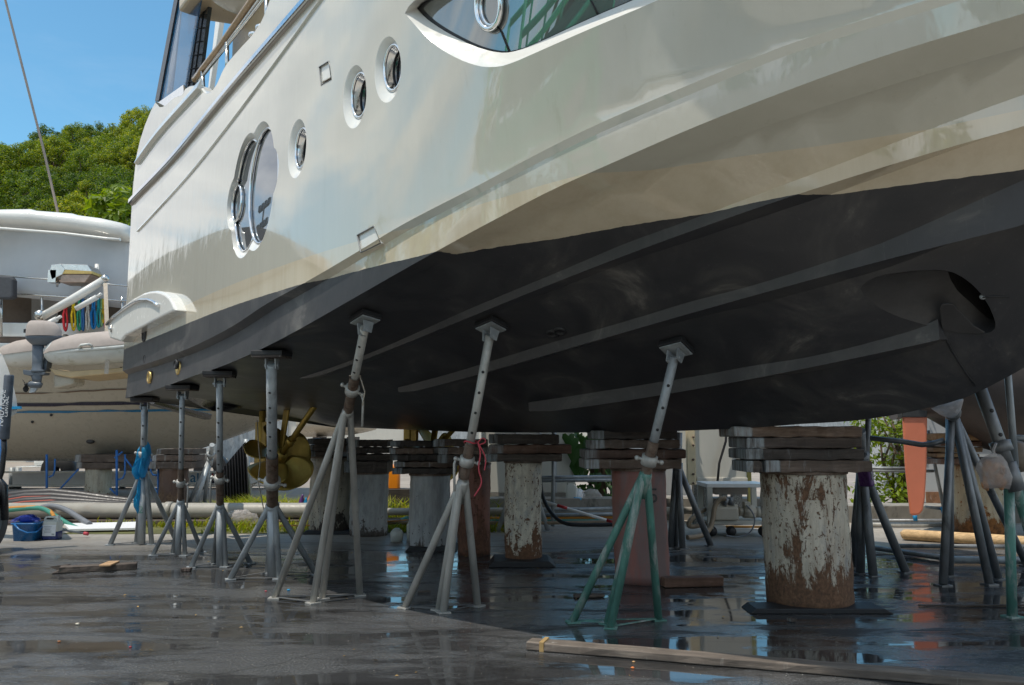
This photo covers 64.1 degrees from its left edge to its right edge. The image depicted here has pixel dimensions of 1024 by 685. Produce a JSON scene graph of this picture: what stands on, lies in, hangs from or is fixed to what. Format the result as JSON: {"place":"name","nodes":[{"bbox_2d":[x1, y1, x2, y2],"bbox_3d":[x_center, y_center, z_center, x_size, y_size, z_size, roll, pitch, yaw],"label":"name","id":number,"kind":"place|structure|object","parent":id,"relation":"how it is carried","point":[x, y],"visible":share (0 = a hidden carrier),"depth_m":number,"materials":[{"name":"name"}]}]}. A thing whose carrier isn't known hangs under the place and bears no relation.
{"place":"outdoors","nodes":[
{"label":"outdoors","id":0,"kind":"place"},
{"bbox_2d":[0,353,21,417],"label":"ski boat","id":1,"kind":"object","parent":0,"point":[4,370],"visible":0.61,"depth_m":12.25,"materials":[{"name":"white paint"}]},
{"bbox_2d":[0,0,232,147],"label":"sky","id":2,"kind":"structure","parent":0,"point":[87,62],"materials":[{"name":"blue"}]},
{"bbox_2d":[3,462,925,502],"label":"paving","id":3,"kind":"structure","parent":0,"point":[404,483],"depth_m":23.81,"materials":[{"name":"concrete"}]},
{"bbox_2d":[84,469,111,494],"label":"steel pile","id":4,"kind":"object","parent":3,"relation":"on","point":[98,480],"visible":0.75,"depth_m":20.03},
{"bbox_2d":[76,462,133,468],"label":"timber block","id":5,"kind":"object","parent":4,"relation":"on","point":[95,465],"depth_m":20.00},
{"bbox_2d":[75,453,136,461],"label":"timber block","id":6,"kind":"object","parent":5,"relation":"on","point":[109,457],"depth_m":20.01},
{"bbox_2d":[0,209,279,460],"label":"cruising boat","id":7,"kind":"object","parent":6,"relation":"on","point":[87,417],"visible":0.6,"depth_m":19.82,"materials":[{"name":"beige paint"}]},
{"bbox_2d":[4,0,58,211],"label":"rigging wire","id":8,"kind":"object","parent":7,"relation":"attached to","point":[34,113],"visible":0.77,"depth_m":20.24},
{"bbox_2d":[23,275,108,373],"bbox_3d":[-9.483,-0.388,17.816,2.737,2.267,0.778,-2,-7,20],"label":"davit crane","id":9,"kind":"object","parent":7,"relation":"attached to","point":[75,297],"visible":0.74,"depth_m":17.91,"materials":[{"name":"silver metal"}]},
{"bbox_2d":[0,320,127,392],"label":"inflatable dinghy","id":10,"kind":"object","parent":9,"relation":"hanging from","point":[41,348],"visible":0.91,"depth_m":17.04,"materials":[{"name":"grey rubber"}]},
{"bbox_2d":[47,264,101,286],"bbox_3d":[-9.916,-1.512,18.537,1.069,0.444,0.514,0,-6,0],"label":"barbecue grill","id":11,"kind":"object","parent":7,"relation":"attached to","point":[75,275],"visible":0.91,"depth_m":18.29,"materials":[{"name":"silver metal"}]},
{"bbox_2d":[5,453,263,488],"bbox_3d":[-11.035,3.793,24.179,9.020,1.005,1.200,0,-6,0],"label":"flatbed trailer","id":12,"kind":"object","parent":3,"relation":"on","point":[19,478],"visible":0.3,"depth_m":23.71,"materials":[{"name":"metal"}]},
{"bbox_2d":[158,469,188,502],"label":"steel pile","id":13,"kind":"object","parent":3,"relation":"on","point":[167,490],"visible":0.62,"depth_m":18.43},
{"bbox_2d":[149,461,203,468],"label":"timber block","id":14,"kind":"object","parent":13,"relation":"on","point":[172,464],"depth_m":18.42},
{"bbox_2d":[188,443,214,502],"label":"boat stand","id":15,"kind":"object","parent":3,"relation":"on","point":[204,477],"visible":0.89,"depth_m":18.76,"materials":[{"name":"metal"}]},
{"bbox_2d":[296,422,375,453],"bbox_3d":[-7.163,3.932,33.772,3.075,2.836,2.700,0,-6,0],"label":"parked boat","id":16,"kind":"object","parent":3,"relation":"on","point":[314,431],"visible":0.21,"depth_m":33.24,"materials":[{"name":"beige paint"}]},
{"bbox_2d":[6,420,871,461],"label":"yard shed","id":17,"kind":"structure","parent":3,"relation":"on","point":[232,446],"depth_m":45.67,"materials":[{"name":"metal"}]},
{"bbox_2d":[871,416,1023,502],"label":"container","id":18,"kind":"object","parent":3,"relation":"on","point":[931,492],"visible":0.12,"depth_m":16.46,"materials":[{"name":"metal"}]},
{"bbox_2d":[0,520,1023,684],"bbox_3d":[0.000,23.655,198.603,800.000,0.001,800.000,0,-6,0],"label":"ground","id":19,"kind":"structure","parent":0,"point":[244,623],"depth_m":7.04,"materials":[{"name":"concrete"}]},
{"bbox_2d":[0,375,13,542],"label":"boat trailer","id":20,"kind":"object","parent":19,"relation":"on","point":[6,404],"visible":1,"depth_m":11.29,"materials":[{"name":"black paint"}]},
{"bbox_2d":[11,521,42,540],"bbox_3d":[-7.292,2.843,12.328,0.424,0.261,0.378,0,-6,0],"label":"blue bucket","id":21,"kind":"object","parent":19,"relation":"on","point":[30,531],"visible":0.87,"depth_m":12.21,"materials":[{"name":"plastic"}]},
{"bbox_2d":[42,515,62,539],"bbox_3d":[-6.988,2.811,12.444,0.238,0.351,0.188,0,-6,0],"label":"jerry bottle","id":22,"kind":"object","parent":19,"relation":"on","point":[52,528],"visible":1,"depth_m":12.37,"materials":[{"name":"plastic"}]},
{"bbox_2d":[23,500,125,502],"bbox_3d":[-8.988,3.129,15.321,6.152,0.408,0.908,-1,-6,5],"label":"black pipe","id":23,"kind":"object","parent":19,"relation":"on","point":[69,501],"visible":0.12,"depth_m":14.96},
{"bbox_2d":[9,496,132,502],"bbox_3d":[-9.012,3.101,15.383,6.089,0.477,0.796,-1,-6,5],"label":"black pipe","id":24,"kind":"object","parent":23,"relation":"on","point":[32,499],"visible":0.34,"depth_m":15.08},
{"bbox_2d":[8,492,152,502],"bbox_3d":[-9.037,3.076,15.445,6.026,0.539,0.683,-1,-6,5],"label":"black pipe","id":25,"kind":"object","parent":24,"relation":"on","point":[25,494],"visible":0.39,"depth_m":15.20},
{"bbox_2d":[8,488,155,502],"bbox_3d":[-9.062,3.050,15.507,5.963,0.602,0.570,-1,-6,5],"label":"black pipe","id":26,"kind":"object","parent":25,"relation":"on","point":[60,490],"visible":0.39,"depth_m":15.33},
{"bbox_2d":[51,562,137,573],"bbox_3d":[-4.891,2.624,9.554,0.938,0.084,0.131,2,-7,-20],"label":"plank","id":27,"kind":"object","parent":19,"relation":"on","point":[67,568],"visible":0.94,"depth_m":9.50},
{"bbox_2d":[105,397,173,545],"bbox_3d":[-5.401,1.874,11.930,0.873,2.114,0.981,0,-6,0],"label":"boat stand","id":28,"kind":"object","parent":19,"relation":"on","point":[147,486],"visible":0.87,"depth_m":11.81,"materials":[{"name":"metal"}]},
{"bbox_2d":[132,441,151,513],"bbox_3d":[-5.357,1.970,11.818,0.284,1.080,0.232,-2,-7,18],"label":"blue plastic bag","id":29,"kind":"object","parent":28,"relation":"attached to","point":[140,467],"visible":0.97,"depth_m":11.78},
{"bbox_2d":[148,385,206,555],"bbox_3d":[-4.288,1.671,10.498,0.716,2.195,1.291,2,-7,-18],"label":"boat stand","id":30,"kind":"object","parent":19,"relation":"on","point":[180,511],"visible":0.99,"depth_m":10.74,"materials":[{"name":"metal"}]},
{"bbox_2d":[8,517,402,524],"bbox_3d":[-6.000,3.178,14.538,9.500,0.090,0.500,0,-6,0],"label":"pipe bearer","id":31,"kind":"object","parent":19,"relation":"on","point":[10,521],"visible":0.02,"depth_m":14.30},
{"bbox_2d":[9,502,306,518],"bbox_3d":[-7.025,2.994,14.559,6.950,0.320,0.320,0,-6,0],"label":"white pipe","id":32,"kind":"object","parent":31,"relation":"on","point":[114,510],"visible":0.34,"depth_m":14.44,"materials":[{"name":"plastic"}]},
{"bbox_2d":[187,370,256,568],"bbox_3d":[-3.490,1.521,9.532,0.762,2.284,1.515,0,-6,-4],"label":"boat stand","id":33,"kind":"object","parent":19,"relation":"on","point":[219,557],"visible":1,"depth_m":9.80,"materials":[{"name":"metal"}]},
{"bbox_2d":[223,439,251,502],"bbox_3d":[-5.493,2.696,16.214,0.704,1.560,0.270,0,-6,0],"label":"shade cloth","id":34,"kind":"object","parent":19,"relation":"on","point":[237,475],"visible":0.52,"depth_m":16.22,"materials":[{"name":"fabric"}]},
{"bbox_2d":[225,350,321,580],"bbox_3d":[-2.667,1.369,8.682,0.996,2.405,1.866,0,-6,0],"label":"boat stand","id":35,"kind":"object","parent":19,"relation":"on","point":[272,513],"visible":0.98,"depth_m":8.99,"materials":[{"name":"metal"}]},
{"bbox_2d":[62,525,504,533],"bbox_3d":[-3.400,3.239,14.733,7.600,0.001,3.400,0,-6,0],"label":"grass bed","id":36,"kind":"object","parent":19,"relation":"on","point":[158,530],"visible":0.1,"depth_m":13.37,"materials":[{"name":"plant"}]},
{"bbox_2d":[64,522,135,530],"bbox_3d":[-6.802,3.049,13.550,1.331,0.070,0.675,1,-6,-13],"label":"white board","id":37,"kind":"object","parent":36,"relation":"on","point":[104,526],"visible":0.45,"depth_m":13.43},
{"bbox_2d":[94,492,504,532],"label":"grass","id":38,"kind":"structure","parent":36,"relation":"on","point":[245,526],"depth_m":14.08,"materials":[{"name":"plant"}]},
{"bbox_2d":[267,308,381,604],"bbox_3d":[-1.749,1.105,7.524,0.940,2.664,1.552,2,-7,-14],"label":"boat stand","id":39,"kind":"object","parent":19,"relation":"on","point":[364,320],"visible":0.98,"depth_m":7.98,"materials":[{"name":"metal"}]},
{"bbox_2d":[302,529,348,534],"bbox_3d":[-2.902,3.057,13.331,0.861,0.060,0.700,0,-6,0],"label":"base skid","id":40,"kind":"object","parent":19,"relation":"on","point":[315,532],"visible":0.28,"depth_m":12.98,"materials":[{"name":"black rubber"}]},
{"bbox_2d":[308,456,350,530],"bbox_3d":[-2.951,2.478,13.396,0.741,1.230,0.741,0,-6,0],"label":"steel pile","id":41,"kind":"object","parent":40,"relation":"on","point":[316,517],"visible":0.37,"depth_m":13.10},
{"bbox_2d":[349,472,388,536],"bbox_3d":[-2.281,2.562,13.052,0.627,0.986,0.627,0,-6,0],"label":"steel pile","id":42,"kind":"object","parent":19,"relation":"on","point":[373,489],"visible":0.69,"depth_m":12.80,"materials":[{"name":"metal"}]},
{"bbox_2d":[344,460,392,472],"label":"timber block","id":43,"kind":"object","parent":42,"relation":"on","point":[368,466],"depth_m":12.79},
{"bbox_2d":[405,542,457,551],"bbox_3d":[-1.101,2.847,11.433,0.704,0.060,0.700,0,-6,0],"label":"base skid","id":44,"kind":"object","parent":19,"relation":"on","point":[423,549],"visible":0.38,"depth_m":11.09,"materials":[{"name":"black rubber"}]},
{"bbox_2d":[409,474,450,546],"bbox_3d":[-1.157,2.360,11.487,0.593,1.042,0.593,0,-6,0],"label":"steel pile","id":45,"kind":"object","parent":44,"relation":"on","point":[429,498],"visible":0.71,"depth_m":11.26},
{"bbox_2d":[392,466,456,473],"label":"timber block","id":46,"kind":"object","parent":45,"relation":"on","point":[418,470],"depth_m":11.24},
{"bbox_2d":[394,461,457,467],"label":"timber block","id":47,"kind":"object","parent":46,"relation":"on","point":[416,464],"depth_m":11.25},
{"bbox_2d":[392,453,437,460],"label":"timber block","id":48,"kind":"object","parent":47,"relation":"on","point":[415,457],"depth_m":11.26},
{"bbox_2d":[389,447,438,453],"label":"timber block","id":49,"kind":"object","parent":48,"relation":"on","point":[415,450],"depth_m":11.27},
{"bbox_2d":[397,315,508,614],"bbox_3d":[-0.400,1.130,7.482,1.236,2.608,0.626,-6,-9,42],"label":"boat stand","id":50,"kind":"object","parent":19,"relation":"on","point":[491,327],"visible":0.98,"depth_m":7.47,"materials":[{"name":"metal"}]},
{"bbox_2d":[457,462,490,556],"bbox_3d":[-0.509,2.218,10.957,0.462,1.209,0.462,0,-6,0],"label":"steel pile","id":51,"kind":"object","parent":19,"relation":"on","point":[480,504],"visible":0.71,"depth_m":10.78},
{"bbox_2d":[489,554,555,566],"bbox_3d":[0.123,2.694,10.102,0.806,0.070,0.600,0,-6,0],"label":"base skid","id":52,"kind":"object","parent":19,"relation":"on","point":[502,560],"visible":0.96,"depth_m":9.81,"materials":[{"name":"black rubber"}]},
{"bbox_2d":[504,461,541,558],"bbox_3d":[0.139,2.115,10.267,0.490,1.261,0.490,0,-6,0],"label":"steel pile","id":53,"kind":"object","parent":52,"relation":"on","point":[522,509],"visible":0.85,"depth_m":10.09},
{"bbox_2d":[486,453,561,461],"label":"timber block","id":54,"kind":"object","parent":53,"relation":"on","point":[542,457],"depth_m":10.08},
{"bbox_2d":[489,444,570,453],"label":"timber block","id":55,"kind":"object","parent":54,"relation":"on","point":[527,448],"depth_m":10.09,"materials":[{"name":"wood"}]},
{"bbox_2d":[489,434,558,444],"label":"timber block","id":56,"kind":"object","parent":55,"relation":"on","point":[552,439],"depth_m":10.11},
{"bbox_2d":[481,432,573,496],"bbox_3d":[0.302,2.364,16.424,1.801,2.124,1.230,0,-6,0],"label":"steel cabinet","id":57,"kind":"object","parent":19,"relation":"on","point":[497,476],"visible":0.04,"depth_m":15.82,"materials":[{"name":"metal"}]},
{"bbox_2d":[387,507,691,514],"bbox_3d":[1.300,3.057,14.853,9.408,0.130,0.127,0,-6,-2],"label":"white pipe","id":58,"kind":"object","parent":19,"relation":"on","point":[405,511],"visible":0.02,"depth_m":14.74,"materials":[{"name":"plastic"}]},
{"bbox_2d":[541,477,612,526],"bbox_3d":[0.997,2.329,12.897,1.525,1.097,0.466,-3,-7,28],"label":"hose","id":59,"kind":"object","parent":19,"relation":"on","point":[553,515],"visible":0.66,"depth_m":12.66,"materials":[{"name":"black rubber"}]},
{"bbox_2d":[542,433,612,525],"bbox_3d":[0.981,2.321,14.077,2.129,1.614,0.365,0,-6,0],"label":"pipe rack","id":60,"kind":"object","parent":19,"relation":"on","point":[552,478],"visible":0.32,"depth_m":13.91,"materials":[{"name":"metal"}]},
{"bbox_2d":[562,433,611,495],"bbox_3d":[1.656,2.024,16.283,1.369,2.644,1.457,0,-6,0],"label":"climbing plant","id":61,"kind":"object","parent":19,"relation":"on","point":[598,489],"visible":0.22,"depth_m":15.87,"materials":[{"name":"green plant"}]},
{"bbox_2d":[490,496,759,519],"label":"wall","id":62,"kind":"structure","parent":19,"relation":"on","point":[595,501],"depth_m":15.16,"materials":[{"name":"concrete"}]},
{"bbox_2d":[565,336,694,629],"bbox_3d":[1.055,1.188,7.022,1.170,2.394,0.604,-3,-7,27],"label":"boat stand","id":63,"kind":"object","parent":19,"relation":"on","point":[675,350],"visible":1,"depth_m":6.94,"materials":[{"name":"green paint"}]},
{"bbox_2d":[610,469,669,585],"bbox_3d":[1.407,1.996,9.012,0.636,1.221,0.621,0,-6,0],"label":"steel pile","id":64,"kind":"object","parent":19,"relation":"on","point":[638,572],"visible":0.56,"depth_m":8.79,"materials":[{"name":"red paint"}]},
{"bbox_2d":[579,458,681,468],"bbox_3d":[1.293,1.337,9.070,1.034,0.114,0.637,0,-6,-2],"label":"timber block","id":65,"kind":"object","parent":64,"relation":"on","point":[626,463],"depth_m":8.76,"materials":[{"name":"wood"}]},
{"bbox_2d":[579,448,685,458],"bbox_3d":[1.321,1.232,9.084,1.090,0.111,0.639,0,-6,-1],"label":"timber block","id":66,"kind":"object","parent":65,"relation":"on","point":[610,453],"depth_m":8.78,"materials":[{"name":"wood"}]},
{"bbox_2d":[586,439,679,448],"bbox_3d":[1.323,1.126,9.094,0.961,0.106,0.640,0,-6,1],"label":"timber block","id":67,"kind":"object","parent":66,"relation":"on","point":[631,443],"depth_m":8.79,"materials":[{"name":"wood"}]},
{"bbox_2d":[587,430,677,439],"bbox_3d":[1.323,1.026,9.107,0.923,0.106,0.638,0,-6,1],"label":"timber block","id":68,"kind":"object","parent":67,"relation":"on","point":[599,434],"depth_m":8.80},
{"bbox_2d":[661,575,723,587],"bbox_3d":[1.897,2.513,8.618,0.641,0.098,0.149,1,-6,-7],"label":"plank","id":69,"kind":"object","parent":19,"relation":"on","point":[693,581],"visible":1,"depth_m":8.56,"materials":[{"name":"wood"}]},
{"bbox_2d":[668,432,717,549],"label":"boat stand","id":70,"kind":"object","parent":19,"relation":"on","point":[676,533],"visible":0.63,"depth_m":11.56,"materials":[{"name":"metal"}]},
{"bbox_2d":[680,429,751,524],"bbox_3d":[3.682,2.057,14.903,1.233,2.600,1.322,0,-6,0],"label":"tank unit","id":71,"kind":"object","parent":19,"relation":"on","point":[707,458],"visible":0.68,"depth_m":14.36,"materials":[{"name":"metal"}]},
{"bbox_2d":[697,481,761,535],"bbox_3d":[3.512,2.641,13.038,0.967,0.815,0.700,0,-6,0],"label":"work bench","id":72,"kind":"object","parent":19,"relation":"on","point":[727,487],"visible":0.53,"depth_m":12.78,"materials":[{"name":"white paint"}]},
{"bbox_2d":[715,496,761,520],"bbox_3d":[3.512,2.579,12.794,0.778,0.381,0.300,0,-6,0],"label":"water pump","id":73,"kind":"object","parent":72,"relation":"on","point":[728,509],"visible":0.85,"depth_m":12.67,"materials":[{"name":"beige paint"}]},
{"bbox_2d":[526,638,1023,684],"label":"plank","id":74,"kind":"object","parent":19,"relation":"on","point":[901,673],"visible":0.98,"depth_m":5.55,"materials":[{"name":"wood"}]},
{"bbox_2d":[742,602,892,613],"bbox_3d":[2.761,2.410,7.434,1.277,0.045,0.300,0,-6,0],"label":"base skid","id":75,"kind":"object","parent":19,"relation":"on","point":[777,608],"visible":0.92,"depth_m":7.29,"materials":[{"name":"black rubber"}]},
{"bbox_2d":[758,472,854,608],"bbox_3d":[2.780,1.840,7.749,0.827,1.252,0.814,0,-6,0],"label":"steel pile","id":76,"kind":"object","parent":75,"relation":"on","point":[807,544],"visible":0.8,"depth_m":7.42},
{"bbox_2d":[755,459,871,472],"bbox_3d":[2.777,1.158,7.733,0.966,0.116,0.677,0,-6,-1],"label":"timber block","id":77,"kind":"object","parent":76,"relation":"on","point":[807,465],"depth_m":7.41,"materials":[{"name":"wood"}]},
{"bbox_2d":[732,459,762,472],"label":"timber block","id":78,"kind":"object","parent":77,"relation":"attached to","point":[750,466],"depth_m":7.42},
{"bbox_2d":[728,448,863,460],"bbox_3d":[2.664,1.051,7.745,1.074,0.113,0.680,0,-6,1],"label":"timber block","id":79,"kind":"object","parent":77,"relation":"on","point":[828,454],"depth_m":7.42,"materials":[{"name":"wood"}]},
{"bbox_2d":[728,437,861,448],"bbox_3d":[2.659,0.946,7.758,1.052,0.109,0.677,0,-6,0],"label":"timber block","id":80,"kind":"object","parent":79,"relation":"on","point":[791,442],"depth_m":7.43,"materials":[{"name":"wood"}]},
{"bbox_2d":[719,426,861,437],"bbox_3d":[2.616,0.848,7.768,1.154,0.110,0.680,0,-6,2],"label":"timber block","id":81,"kind":"object","parent":80,"relation":"on","point":[809,431],"depth_m":7.44,"materials":[{"name":"wood"}]},
{"bbox_2d":[105,0,1023,490],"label":"motor yacht","id":82,"kind":"object","parent":81,"relation":"on","point":[781,212],"visible":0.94,"depth_m":6.17,"materials":[{"name":"paint"}]},
{"bbox_2d":[227,121,278,257],"bbox_3d":[-2.626,-1.536,8.329,0.094,1.342,1.315,5,-8,-39],"label":"clover window","id":83,"kind":"structure","parent":82,"relation":"in","point":[250,211],"depth_m":8.42,"materials":[{"name":"silver metal"}]},
{"bbox_2d":[405,0,656,66],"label":"bow window","id":84,"kind":"structure","parent":82,"relation":"in","point":[495,33],"depth_m":5.78,"materials":[{"name":"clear glass"}]},
{"bbox_2d":[843,416,907,502],"bbox_3d":[8.027,2.241,17.242,2.624,2.719,1.940,0,-6,0],"label":"hedge bush","id":85,"kind":"object","parent":19,"relation":"on","point":[898,494],"visible":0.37,"depth_m":17.07,"materials":[{"name":"green plant"}]},
{"bbox_2d":[850,427,913,576],"bbox_3d":[4.120,1.839,9.601,0.864,1.678,0.672,4,-7,-31],"label":"boat stand","id":86,"kind":"object","parent":19,"relation":"on","point":[862,534],"visible":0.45,"depth_m":9.45,"materials":[{"name":"metal"}]},
{"bbox_2d":[865,419,944,453],"bbox_3d":[4.486,1.175,9.402,0.878,0.795,0.106,-2,-7,21],"label":"scaffold frame","id":87,"kind":"object","parent":86,"relation":"attached to","point":[869,438],"visible":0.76,"depth_m":9.44,"materials":[{"name":"metal"}]},
{"bbox_2d":[872,430,942,509],"bbox_3d":[6.675,2.239,13.838,1.306,1.507,0.060,0,-6,0],"label":"scaffold frame","id":88,"kind":"object","parent":19,"relation":"on","point":[890,469],"visible":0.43,"depth_m":13.82,"materials":[{"name":"metal"}]},
{"bbox_2d":[848,503,1020,522],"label":"wall","id":89,"kind":"structure","parent":19,"relation":"on","point":[897,510],"depth_m":14.75,"materials":[{"name":"concrete"}]},
{"bbox_2d":[900,529,1023,543],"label":"peeled log","id":90,"kind":"object","parent":19,"relation":"on","point":[935,536],"visible":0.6,"depth_m":12.02,"materials":[{"name":"wood"}]},
{"bbox_2d":[933,400,1023,586],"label":"boat stand","id":91,"kind":"object","parent":19,"relation":"on","point":[956,433],"visible":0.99,"depth_m":9.05,"materials":[{"name":"metal"}]},
{"bbox_2d":[954,464,1004,534],"bbox_3d":[7.608,2.516,13.239,0.880,1.120,0.880,0,-6,0],"label":"steel pile","id":92,"kind":"object","parent":19,"relation":"on","point":[962,520],"visible":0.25,"depth_m":12.99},
{"bbox_2d":[975,388,1023,618],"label":"boat stand","id":93,"kind":"object","parent":19,"relation":"on","point":[1001,446],"visible":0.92,"depth_m":7.19,"materials":[{"name":"green paint"}]},
{"bbox_2d":[981,460,1006,490],"bbox_3d":[4.159,1.075,7.072,0.278,0.420,0.245,3,-7,-28],"label":"plastic bag","id":94,"kind":"object","parent":93,"relation":"hanging from","point":[1000,482],"visible":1,"depth_m":7.06,"materials":[{"name":"plastic"}]},
{"bbox_2d":[1004,375,1023,466],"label":"scaffold frame","id":95,"kind":"object","parent":93,"relation":"attached to","point":[1014,437],"visible":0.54,"depth_m":7.55,"materials":[{"name":"metal"}]},
{"bbox_2d":[927,446,982,452],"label":"timber block","id":96,"kind":"object","parent":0,"point":[937,449],"depth_m":12.88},
{"bbox_2d":[927,441,981,445],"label":"timber block","id":97,"kind":"object","parent":96,"relation":"on","point":[976,443],"depth_m":12.90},
{"bbox_2d":[927,433,978,440],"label":"timber block","id":98,"kind":"object","parent":97,"relation":"on","point":[933,436],"depth_m":12.90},
{"bbox_2d":[889,368,1023,514],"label":"sailing boat","id":99,"kind":"object","parent":98,"relation":"on","point":[914,424],"visible":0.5,"depth_m":12.44,"materials":[{"name":"brown paint"}]},
{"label":"hill","id":100,"kind":"structure","parent":0,"visible":0},
{"bbox_2d":[0,168,34,209],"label":"hill tree","id":101,"kind":"object","parent":100,"relation":"on","point":[11,180],"visible":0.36,"depth_m":68.88,"materials":[{"name":"green plant"}]},
{"bbox_2d":[2,142,44,174],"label":"hill tree","id":102,"kind":"object","parent":100,"relation":"on","point":[25,158],"visible":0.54,"depth_m":75.41,"materials":[{"name":"green plant"}]},
{"bbox_2d":[12,186,52,210],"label":"hill tree","id":103,"kind":"object","parent":100,"relation":"on","point":[27,201],"visible":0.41,"depth_m":61.96,"materials":[{"name":"green plant"}]},
{"bbox_2d":[14,166,64,208],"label":"hill tree","id":104,"kind":"object","parent":100,"relation":"on","point":[29,184],"visible":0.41,"depth_m":65.46,"materials":[{"name":"green plant"}]},
{"bbox_2d":[35,133,72,176],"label":"hill tree","id":105,"kind":"object","parent":100,"relation":"on","point":[54,151],"visible":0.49,"depth_m":77.57,"materials":[{"name":"green plant"}]},
{"bbox_2d":[59,171,95,204],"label":"hill tree","id":106,"kind":"object","parent":100,"relation":"on","point":[73,177],"visible":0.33,"depth_m":66.52,"materials":[{"name":"green plant"}]},
{"bbox_2d":[61,148,101,189],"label":"hill tree","id":107,"kind":"object","parent":100,"relation":"on","point":[71,165],"visible":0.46,"depth_m":71.58,"materials":[{"name":"green plant"}]},
{"bbox_2d":[43,191,126,218],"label":"hill tree","id":108,"kind":"object","parent":100,"relation":"on","point":[74,200],"visible":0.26,"depth_m":61.25,"materials":[{"name":"green plant"}]},
{"bbox_2d":[83,183,132,225],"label":"bright tree","id":109,"kind":"object","parent":100,"relation":"on","point":[115,209],"visible":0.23,"depth_m":41.88,"materials":[{"name":"green plant"}]},
{"bbox_2d":[90,165,134,190],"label":"hill tree","id":110,"kind":"object","parent":100,"relation":"on","point":[120,174],"visible":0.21,"depth_m":67.10,"materials":[{"name":"green plant"}]},
{"bbox_2d":[100,134,139,171],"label":"hill tree","id":111,"kind":"object","parent":100,"relation":"on","point":[125,142],"visible":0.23,"depth_m":73.83,"materials":[{"name":"green plant"}]},
{"bbox_2d":[119,137,139,174],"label":"hill tree","id":112,"kind":"object","parent":100,"relation":"on","point":[131,149],"visible":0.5,"depth_m":72.17,"materials":[{"name":"green plant"}]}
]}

